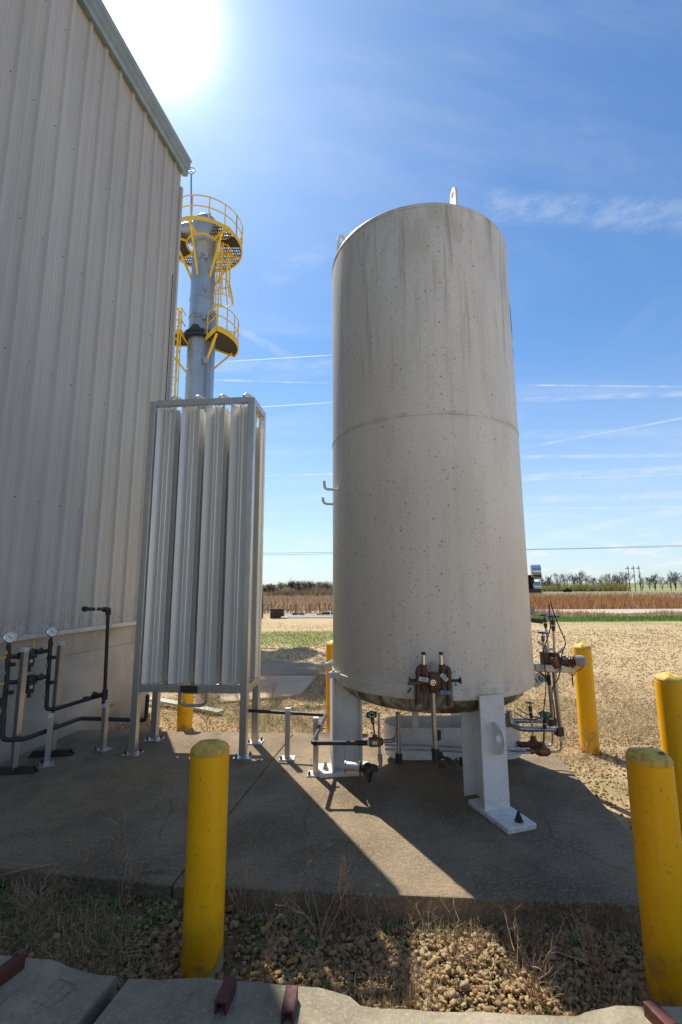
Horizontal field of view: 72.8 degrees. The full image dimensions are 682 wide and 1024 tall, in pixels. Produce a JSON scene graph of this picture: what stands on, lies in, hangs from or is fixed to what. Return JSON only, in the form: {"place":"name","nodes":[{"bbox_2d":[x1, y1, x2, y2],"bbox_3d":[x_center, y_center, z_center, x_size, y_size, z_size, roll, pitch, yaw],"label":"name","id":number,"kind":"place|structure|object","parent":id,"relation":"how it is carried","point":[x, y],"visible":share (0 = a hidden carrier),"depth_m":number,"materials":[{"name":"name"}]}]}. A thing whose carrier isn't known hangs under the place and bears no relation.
{"place":"outdoors","nodes":[
{"label":"outdoors","id":0,"kind":"place"},
{"bbox_2d":[261,632,332,651],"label":"green grass","id":1,"kind":"structure","parent":0,"point":[329,636],"depth_m":13.66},
{"bbox_2d":[263,594,332,613],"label":"field grass","id":2,"kind":"structure","parent":0,"point":[306,604],"depth_m":38.66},
{"bbox_2d":[0,884,661,1015],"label":"gravel","id":3,"kind":"structure","parent":0,"point":[485,983],"depth_m":1.99,"materials":[{"name":"gravel"}]},
{"bbox_2d":[0,583,681,1015],"bbox_3d":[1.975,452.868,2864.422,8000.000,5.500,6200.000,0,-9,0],"label":"ground","id":4,"kind":"structure","parent":0,"point":[312,657],"depth_m":4.38,"materials":[{"name":"gravel"}]},
{"bbox_2d":[7,851,71,925],"bbox_3d":[-1.459,1.810,2.193,0.212,0.314,0.255,-5,-10,29],"label":"dry weed","id":5,"kind":"object","parent":4,"relation":"on","point":[28,905],"visible":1,"depth_m":2.22,"materials":[{"name":"brown"}]},
{"bbox_2d":[0,953,116,1023],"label":"concrete barrier","id":6,"kind":"object","parent":4,"relation":"on","point":[40,991],"visible":1,"depth_m":1.61,"materials":[{"name":"concrete"}]},
{"bbox_2d":[53,840,94,895],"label":"dry weed","id":7,"kind":"object","parent":4,"relation":"on","point":[86,859],"visible":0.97,"depth_m":2.35,"materials":[{"name":"brown"}]},
{"bbox_2d":[0,0,191,762],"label":"metal building","id":8,"kind":"structure","parent":4,"relation":"on","point":[95,162],"depth_m":5.00,"materials":[{"name":"metal"}]},
{"bbox_2d":[0,871,233,992],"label":"dry grass","id":9,"kind":"structure","parent":4,"relation":"on","point":[89,934],"depth_m":2.13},
{"bbox_2d":[111,686,131,730],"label":"dry weed","id":10,"kind":"object","parent":4,"relation":"on","point":[119,712],"visible":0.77,"depth_m":5.29,"materials":[{"name":"brown"}]},
{"bbox_2d":[101,805,160,904],"bbox_3d":[-1.123,1.788,2.393,0.368,0.412,0.243,-7,-11,38],"label":"dry weed","id":11,"kind":"object","parent":4,"relation":"on","point":[131,885],"visible":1,"depth_m":2.33,"materials":[{"name":"brown"}]},
{"bbox_2d":[0,730,292,903],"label":"concrete pad","id":12,"kind":"object","parent":4,"relation":"on","point":[80,793],"visible":0.5,"depth_m":3.16,"materials":[{"name":"concrete"}]},
{"bbox_2d":[0,647,38,775],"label":"strut post","id":13,"kind":"object","parent":12,"relation":"on","point":[13,768],"visible":1,"depth_m":3.80,"materials":[{"name":"metal"}]},
{"bbox_2d":[0,863,58,876],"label":"stick","id":14,"kind":"object","parent":12,"relation":"on","point":[28,868],"visible":0.91,"depth_m":2.47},
{"bbox_2d":[39,713,54,768],"bbox_3d":[-2.501,1.946,3.962,0.110,0.412,0.130,5,-11,-32],"label":"pipe support","id":15,"kind":"object","parent":12,"relation":"on","point":[46,762],"visible":1,"depth_m":3.95,"materials":[{"name":"metal"}]},
{"bbox_2d":[0,606,149,741],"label":"regulator manifold","id":16,"kind":"object","parent":15,"relation":"on","point":[11,637],"visible":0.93,"depth_m":4.16,"materials":[{"name":"black metal"}]},
{"bbox_2d":[28,641,74,757],"bbox_3d":[-2.595,1.693,4.215,0.376,0.991,0.061,1,-9,-6],"label":"strut post","id":17,"kind":"object","parent":12,"relation":"on","point":[55,752],"visible":0.93,"depth_m":4.20,"materials":[{"name":"metal"}]},
{"bbox_2d":[92,703,112,752],"bbox_3d":[-2.201,2.000,4.303,0.130,0.410,0.110,-4,-10,20],"label":"pipe support","id":18,"kind":"object","parent":12,"relation":"on","point":[103,748],"visible":1,"depth_m":4.29,"materials":[{"name":"metal"}]},
{"bbox_2d":[121,393,265,760],"bbox_3d":[-1.360,0.496,4.583,1.165,3.460,0.515,-1,-9,5],"label":"vaporizer","id":19,"kind":"object","parent":12,"relation":"on","point":[199,614],"visible":1,"depth_m":4.46,"materials":[{"name":"metal"}]},
{"bbox_2d":[176,683,193,730],"bbox_3d":[-1.800,2.080,5.372,0.174,1.163,0.174,0,-9,-4],"label":"bollard","id":20,"kind":"object","parent":4,"relation":"on","point":[184,718],"visible":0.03,"depth_m":5.27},
{"bbox_2d":[149,697,224,713],"bbox_3d":[-2.089,2.563,6.146,1.295,0.060,0.130,-5,-10,27],"label":"wooden board","id":21,"kind":"object","parent":4,"relation":"on","point":[175,703],"visible":0.46,"depth_m":5.98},
{"bbox_2d":[181,739,229,977],"bbox_3d":[-0.596,1.576,2.034,0.175,1.086,0.174,0,-9,0],"label":"bollard","id":22,"kind":"object","parent":4,"relation":"on","point":[203,910],"visible":0.96,"depth_m":1.98,"materials":[{"name":"metal"}]},
{"bbox_2d":[172,167,242,411],"bbox_3d":[-6.978,-5.331,21.093,4.467,20.768,3.573,0,-9,0],"label":"exhaust stack","id":23,"kind":"object","parent":4,"relation":"on","point":[203,337],"visible":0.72,"depth_m":21.30,"materials":[{"name":"metal"}]},
{"bbox_2d":[198,696,217,723],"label":"dry weed","id":24,"kind":"object","parent":4,"relation":"on","point":[209,718],"visible":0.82,"depth_m":5.47,"materials":[{"name":"brown"}]},
{"bbox_2d":[223,916,238,963],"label":"dry weed","id":25,"kind":"object","parent":4,"relation":"on","point":[227,950],"visible":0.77,"depth_m":2.02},
{"bbox_2d":[225,817,263,915],"bbox_3d":[-0.556,1.786,2.261,0.324,0.417,0.453,2,-9,-15],"label":"dry weed","id":26,"kind":"object","parent":4,"relation":"on","point":[250,881],"visible":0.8,"depth_m":2.30,"materials":[{"name":"brown"}]},
{"bbox_2d":[234,687,265,707],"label":"dry weed","id":27,"kind":"object","parent":4,"relation":"on","point":[249,696],"visible":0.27,"depth_m":6.04,"materials":[{"name":"brown"}]},
{"bbox_2d":[243,948,264,981],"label":"dry weed","id":28,"kind":"object","parent":4,"relation":"on","point":[262,963],"visible":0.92,"depth_m":1.90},
{"bbox_2d":[254,962,272,983],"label":"dry weed","id":29,"kind":"object","parent":4,"relation":"on","point":[261,976],"visible":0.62,"depth_m":1.88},
{"bbox_2d":[220,675,316,703],"bbox_3d":[-1.302,2.826,7.350,1.755,0.100,1.949,0,-9,0],"label":"back pad","id":30,"kind":"object","parent":4,"relation":"on","point":[295,684],"visible":0.32,"depth_m":7.28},
{"bbox_2d":[258,913,285,973],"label":"dry weed","id":31,"kind":"object","parent":4,"relation":"on","point":[272,953],"visible":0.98,"depth_m":1.95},
{"bbox_2d":[255,892,290,940],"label":"dry weed","id":32,"kind":"object","parent":4,"relation":"on","point":[272,926],"visible":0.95,"depth_m":2.14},
{"bbox_2d":[261,667,284,698],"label":"dry weed","id":33,"kind":"object","parent":4,"relation":"on","point":[269,684],"visible":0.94,"depth_m":6.71,"materials":[{"name":"brown"}]},
{"bbox_2d":[269,608,284,617],"bbox_3d":[-3.234,5.147,23.487,0.720,0.470,0.550,0,-9,0],"label":"debris crate","id":34,"kind":"object","parent":4,"relation":"on","point":[276,612],"visible":0.91,"depth_m":23.24,"materials":[{"name":"brown"}]},
{"bbox_2d":[278,892,304,929],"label":"dry weed","id":35,"kind":"object","parent":4,"relation":"on","point":[290,915],"visible":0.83,"depth_m":2.19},
{"bbox_2d":[260,660,325,675],"bbox_3d":[-1.324,3.141,9.346,2.992,0.080,1.995,0,-9,0],"label":"dark pad","id":36,"kind":"object","parent":4,"relation":"on","point":[291,668],"visible":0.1,"depth_m":8.99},
{"bbox_2d":[281,916,305,955],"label":"dry weed","id":37,"kind":"object","parent":4,"relation":"on","point":[292,938],"visible":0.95,"depth_m":2.07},
{"bbox_2d":[263,603,325,613],"bbox_3d":[-2.050,5.407,25.492,5.240,0.790,0.055,2,-9,-12],"label":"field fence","id":38,"kind":"object","parent":4,"relation":"on","point":[271,605],"visible":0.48,"depth_m":25.31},
{"bbox_2d":[262,585,332,596],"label":"thicket","id":39,"kind":"object","parent":4,"relation":"on","point":[323,591],"visible":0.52,"depth_m":128.31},
{"bbox_2d":[293,581,303,590],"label":"bare tree","id":40,"kind":"object","parent":4,"relation":"on","point":[299,587],"visible":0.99,"depth_m":133.04,"materials":[{"name":"brown plant"}]},
{"bbox_2d":[281,616,332,617],"bbox_3d":[-1.385,5.225,22.930,3.144,0.086,0.090,0,-9,-2],"label":"long pipe","id":41,"kind":"object","parent":4,"relation":"on","point":[311,617],"visible":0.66,"depth_m":22.89,"materials":[{"name":"white"}]},
{"bbox_2d":[287,615,332,616],"bbox_3d":[-1.295,5.403,24.061,2.987,0.086,0.090,0,-9,-4],"label":"long pipe","id":42,"kind":"object","parent":4,"relation":"on","point":[306,615],"visible":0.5,"depth_m":23.99,"materials":[{"name":"white"}]},
{"bbox_2d":[301,940,321,963],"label":"dry weed","id":43,"kind":"object","parent":4,"relation":"on","point":[316,956],"visible":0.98,"depth_m":2.00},
{"bbox_2d":[304,658,325,694],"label":"dry weed","id":44,"kind":"object","parent":4,"relation":"on","point":[321,687],"visible":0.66,"depth_m":7.01,"materials":[{"name":"brown"}]},
{"bbox_2d":[276,820,356,944],"bbox_3d":[-0.106,1.750,2.133,0.354,0.469,0.315,0,-9,0],"label":"dry weed","id":45,"kind":"object","parent":4,"relation":"on","point":[338,882],"visible":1,"depth_m":2.11,"materials":[{"name":"brown"}]},
{"bbox_2d":[0,704,641,989],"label":"leafy weeds","id":46,"kind":"object","parent":4,"relation":"on","point":[114,896],"visible":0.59,"depth_m":2.22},
{"bbox_2d":[310,942,331,972],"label":"dry weed","id":47,"kind":"object","parent":4,"relation":"on","point":[324,969],"visible":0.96,"depth_m":1.97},
{"bbox_2d":[326,640,332,732],"bbox_3d":[-0.083,2.054,5.259,0.174,1.163,0.174,4,-10,-25],"label":"bollard","id":48,"kind":"object","parent":4,"relation":"on","point":[329,650],"visible":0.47,"depth_m":5.22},
{"bbox_2d":[318,881,361,924],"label":"dry weed","id":49,"kind":"object","parent":4,"relation":"on","point":[335,909],"visible":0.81,"depth_m":2.25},
{"bbox_2d":[331,849,367,921],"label":"dry weed","id":50,"kind":"object","parent":4,"relation":"on","point":[347,890],"visible":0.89,"depth_m":2.23,"materials":[{"name":"brown"}]},
{"bbox_2d":[351,913,373,955],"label":"dry weed","id":51,"kind":"object","parent":4,"relation":"on","point":[359,946],"visible":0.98,"depth_m":2.06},
{"bbox_2d":[345,883,380,934],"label":"dry weed","id":52,"kind":"object","parent":4,"relation":"on","point":[378,918],"visible":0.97,"depth_m":2.18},
{"bbox_2d":[354,935,399,992],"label":"dry weed","id":53,"kind":"object","parent":4,"relation":"on","point":[382,965],"visible":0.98,"depth_m":1.90,"materials":[{"name":"brown"}]},
{"bbox_2d":[94,976,681,1023],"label":"concrete barrier","id":54,"kind":"object","parent":4,"relation":"on","point":[229,1000],"visible":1,"depth_m":1.53,"materials":[{"name":"concrete"}]},
{"bbox_2d":[375,896,405,957],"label":"dry weed","id":55,"kind":"object","parent":4,"relation":"on","point":[389,934],"visible":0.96,"depth_m":2.06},
{"bbox_2d":[372,937,431,988],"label":"dry weed","id":56,"kind":"object","parent":4,"relation":"on","point":[407,969],"visible":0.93,"depth_m":1.88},
{"bbox_2d":[149,676,655,747],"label":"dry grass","id":57,"kind":"structure","parent":4,"relation":"on","point":[402,715],"depth_m":5.63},
{"bbox_2d":[172,732,640,935],"bbox_3d":[0.574,2.158,3.424,2.590,0.200,2.522,-1,-9,6],"label":"concrete pad","id":58,"kind":"object","parent":4,"relation":"on","point":[416,829],"visible":0.66,"depth_m":2.67,"materials":[{"name":"concrete"}]},
{"bbox_2d":[279,707,294,760],"bbox_3d":[-0.471,1.948,4.075,0.130,0.424,0.110,0,-9,0],"label":"pipe support","id":59,"kind":"object","parent":58,"relation":"on","point":[287,756],"visible":1,"depth_m":4.05,"materials":[{"name":"metal"}]},
{"bbox_2d":[307,717,318,776],"bbox_3d":[-0.203,1.890,3.742,0.130,0.434,0.110,0,-9,0],"label":"pipe support","id":60,"kind":"object","parent":58,"relation":"on","point":[314,772],"visible":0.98,"depth_m":3.72,"materials":[{"name":"metal"}]},
{"bbox_2d":[319,187,586,834],"bbox_3d":[0.852,-0.239,4.130,1.994,4.752,1.927,5,-10,-28],"label":"storage tank","id":61,"kind":"object","parent":58,"relation":"on","point":[434,584],"visible":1,"depth_m":3.54,"materials":[{"name":"metal"}]},
{"bbox_2d":[248,709,369,745],"bbox_3d":[-0.283,1.684,3.918,0.536,0.252,1.443,7,-12,-39],"label":"insulated pipe","id":62,"kind":"object","parent":61,"relation":"attached to","point":[314,742],"visible":0.73,"depth_m":3.75,"materials":[{"name":"black rubber"}]},
{"bbox_2d":[405,891,425,934],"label":"dry weed","id":63,"kind":"object","parent":4,"relation":"on","point":[413,917],"visible":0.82,"depth_m":2.18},
{"bbox_2d":[400,944,439,1010],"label":"dry weed","id":64,"kind":"object","parent":4,"relation":"on","point":[414,988],"visible":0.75,"depth_m":1.77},
{"bbox_2d":[405,979,436,1001],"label":"dry weed","id":65,"kind":"object","parent":4,"relation":"on","point":[431,997],"visible":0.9,"depth_m":1.82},
{"bbox_2d":[412,949,432,976],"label":"dry weed","id":66,"kind":"object","parent":4,"relation":"on","point":[423,961],"visible":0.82,"depth_m":1.95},
{"bbox_2d":[421,991,441,1011],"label":"dry weed","id":67,"kind":"object","parent":4,"relation":"on","point":[427,1007],"visible":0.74,"depth_m":1.76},
{"bbox_2d":[433,919,452,945],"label":"dry weed","id":68,"kind":"object","parent":4,"relation":"on","point":[445,931],"visible":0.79,"depth_m":2.12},
{"bbox_2d":[415,893,481,970],"bbox_3d":[0.470,1.818,2.041,0.278,0.308,0.281,6,-11,-35],"label":"dry weed","id":69,"kind":"object","parent":4,"relation":"on","point":[445,935],"visible":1,"depth_m":2.02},
{"bbox_2d":[223,901,681,1015],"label":"dry grass","id":70,"kind":"structure","parent":4,"relation":"on","point":[447,929],"depth_m":2.09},
{"bbox_2d":[261,619,681,673],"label":"dry grass","id":71,"kind":"structure","parent":4,"relation":"on","point":[658,631],"depth_m":14.27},
{"bbox_2d":[471,925,495,941],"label":"dry weed","id":72,"kind":"object","parent":4,"relation":"on","point":[482,932],"visible":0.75,"depth_m":2.11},
{"bbox_2d":[501,931,530,961],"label":"dry weed","id":73,"kind":"object","parent":4,"relation":"on","point":[512,946],"visible":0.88,"depth_m":2.05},
{"bbox_2d":[515,913,548,952],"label":"dry weed","id":74,"kind":"object","parent":4,"relation":"on","point":[537,938],"visible":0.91,"depth_m":2.08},
{"bbox_2d":[517,916,547,945],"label":"dry weed","id":75,"kind":"object","parent":4,"relation":"on","point":[526,935],"visible":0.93,"depth_m":2.11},
{"bbox_2d":[507,951,567,1012],"bbox_3d":[0.751,1.811,1.782,0.222,0.250,0.134,-6,-11,34],"label":"dry weed","id":76,"kind":"object","parent":4,"relation":"on","point":[535,1000],"visible":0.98,"depth_m":1.79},
{"bbox_2d":[528,931,550,958],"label":"dry weed","id":77,"kind":"object","parent":4,"relation":"on","point":[537,945],"visible":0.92,"depth_m":2.05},
{"bbox_2d":[498,902,597,1012],"bbox_3d":[0.797,1.773,1.787,0.361,0.327,0.273,-2,-9,12],"label":"dry weed","id":78,"kind":"object","parent":4,"relation":"on","point":[538,978],"visible":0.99,"depth_m":1.83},
{"bbox_2d":[546,572,564,583],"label":"bare tree","id":79,"kind":"object","parent":4,"relation":"on","point":[556,578],"visible":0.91,"depth_m":225.48,"materials":[{"name":"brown plant"}]},
{"bbox_2d":[548,925,574,960],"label":"dry weed","id":80,"kind":"object","parent":4,"relation":"on","point":[561,951],"visible":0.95,"depth_m":2.03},
{"bbox_2d":[560,574,571,585],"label":"bare tree","id":81,"kind":"object","parent":4,"relation":"on","point":[565,580],"visible":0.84,"depth_m":232.98,"materials":[{"name":"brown plant"}]},
{"bbox_2d":[569,582,581,591],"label":"bush","id":82,"kind":"object","parent":4,"relation":"on","point":[575,586],"visible":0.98,"depth_m":208.88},
{"bbox_2d":[568,570,584,589],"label":"bare tree","id":83,"kind":"object","parent":4,"relation":"on","point":[581,579],"visible":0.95,"depth_m":223.39,"materials":[{"name":"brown plant"}]},
{"bbox_2d":[569,727,596,757],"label":"dry weed","id":84,"kind":"object","parent":4,"relation":"on","point":[586,744],"visible":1,"depth_m":4.43,"materials":[{"name":"brown"}]},
{"bbox_2d":[541,579,625,591],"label":"thicket","id":85,"kind":"object","parent":4,"relation":"on","point":[559,587],"visible":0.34,"depth_m":221.76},
{"bbox_2d":[507,697,660,828],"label":"gravel","id":86,"kind":"structure","parent":4,"relation":"on","point":[612,805],"depth_m":4.66,"materials":[{"name":"gravel"}]},
{"bbox_2d":[572,643,599,754],"bbox_3d":[2.452,1.928,4.622,0.174,1.205,0.174,-7,-11,38],"label":"bollard","id":87,"kind":"object","parent":4,"relation":"on","point":[585,697],"visible":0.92,"depth_m":4.57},
{"bbox_2d":[560,896,625,980],"bbox_3d":[1.066,1.832,1.964,0.218,0.275,0.215,0,-9,0],"label":"dry weed","id":88,"kind":"object","parent":4,"relation":"on","point":[601,963],"visible":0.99,"depth_m":1.94,"materials":[{"name":"brown"}]},
{"bbox_2d":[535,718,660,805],"bbox_3d":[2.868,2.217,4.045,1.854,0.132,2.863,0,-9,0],"label":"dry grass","id":89,"kind":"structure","parent":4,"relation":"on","point":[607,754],"depth_m":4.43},
{"bbox_2d":[592,580,608,590],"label":"bush","id":90,"kind":"object","parent":4,"relation":"on","point":[598,585],"visible":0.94,"depth_m":209.28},
{"bbox_2d":[529,594,681,609],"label":"reeds","id":91,"kind":"object","parent":4,"relation":"on","point":[589,601],"visible":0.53,"depth_m":41.83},
{"bbox_2d":[601,579,612,591],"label":"bush","id":92,"kind":"object","parent":4,"relation":"on","point":[607,583],"visible":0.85,"depth_m":211.57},
{"bbox_2d":[601,574,613,585],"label":"bare tree","id":93,"kind":"object","parent":4,"relation":"on","point":[606,575],"visible":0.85,"depth_m":229.46,"materials":[{"name":"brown plant"}]},
{"bbox_2d":[608,581,617,591],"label":"bush","id":94,"kind":"object","parent":4,"relation":"on","point":[613,588],"visible":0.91,"depth_m":211.47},
{"bbox_2d":[611,573,622,582],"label":"bare tree","id":95,"kind":"object","parent":4,"relation":"on","point":[615,577],"visible":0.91,"depth_m":230.11,"materials":[{"name":"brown plant"}]},
{"bbox_2d":[617,572,635,585],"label":"bare tree","id":96,"kind":"object","parent":4,"relation":"on","point":[626,577],"visible":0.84,"depth_m":232.87,"materials":[{"name":"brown plant"}]},
{"bbox_2d":[619,583,634,590],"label":"bush","id":97,"kind":"object","parent":4,"relation":"on","point":[625,588],"visible":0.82,"depth_m":213.12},
{"bbox_2d":[637,574,647,589],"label":"bare tree","id":98,"kind":"object","parent":4,"relation":"on","point":[642,583],"visible":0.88,"depth_m":221.09,"materials":[{"name":"brown plant"}]},
{"bbox_2d":[646,574,659,590],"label":"bare tree","id":99,"kind":"object","parent":4,"relation":"on","point":[653,579],"visible":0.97,"depth_m":222.96,"materials":[{"name":"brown plant"}]},
{"bbox_2d":[625,747,681,1006],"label":"bollard","id":100,"kind":"object","parent":4,"relation":"on","point":[656,828],"visible":0.97,"depth_m":1.86,"materials":[{"name":"yellow"}]},
{"bbox_2d":[629,973,680,1006],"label":"dry weed","id":101,"kind":"object","parent":4,"relation":"on","point":[646,986],"visible":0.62,"depth_m":1.80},
{"bbox_2d":[647,948,662,993],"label":"dry weed","id":102,"kind":"object","parent":4,"relation":"on","point":[655,970],"visible":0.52,"depth_m":1.80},
{"bbox_2d":[655,576,664,589],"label":"bare tree","id":103,"kind":"object","parent":4,"relation":"on","point":[662,580],"visible":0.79,"depth_m":237.28,"materials":[{"name":"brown plant"}]},
{"bbox_2d":[654,672,681,832],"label":"bollard","id":104,"kind":"object","parent":4,"relation":"on","point":[668,689],"visible":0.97,"depth_m":3.16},
{"bbox_2d":[666,573,673,590],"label":"bare tree","id":105,"kind":"object","parent":4,"relation":"on","point":[669,579],"visible":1,"depth_m":219.23,"materials":[{"name":"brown plant"}]},
{"bbox_2d":[670,572,679,590],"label":"bare tree","id":106,"kind":"object","parent":4,"relation":"on","point":[674,579],"visible":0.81,"depth_m":227.34,"materials":[{"name":"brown plant"}]},
{"bbox_2d":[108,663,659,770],"bbox_3d":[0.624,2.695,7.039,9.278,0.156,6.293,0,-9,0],"label":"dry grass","id":107,"kind":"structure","parent":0,"point":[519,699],"depth_m":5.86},
{"bbox_2d":[102,0,681,584],"label":"sky","id":108,"kind":"structure","parent":0,"point":[558,123],"materials":[{"name":"blue"}]},
{"bbox_2d":[115,629,681,745],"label":"gravel","id":109,"kind":"structure","parent":0,"point":[573,721],"depth_m":7.75,"materials":[{"name":"gravel"}]},
{"bbox_2d":[289,546,681,554],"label":"power line","id":110,"kind":"object","parent":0,"point":[536,549],"visible":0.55,"depth_m":69.95,"materials":[{"name":"metal"}]},
{"bbox_2d":[307,545,676,552],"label":"power line","id":111,"kind":"object","parent":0,"point":[558,548],"visible":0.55,"depth_m":69.96,"materials":[{"name":"metal"}]},
{"bbox_2d":[529,591,681,598],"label":"field grass","id":112,"kind":"structure","parent":0,"point":[673,594],"depth_m":75.28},
{"bbox_2d":[531,615,681,621],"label":"green grass","id":113,"kind":"structure","parent":0,"point":[567,618],"depth_m":21.34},
{"bbox_2d":[531,606,681,616],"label":"field grass","id":114,"kind":"structure","parent":0,"point":[582,613],"depth_m":25.16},
{"bbox_2d":[535,609,681,613],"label":"road","id":115,"kind":"structure","parent":0,"point":[625,611],"depth_m":30.97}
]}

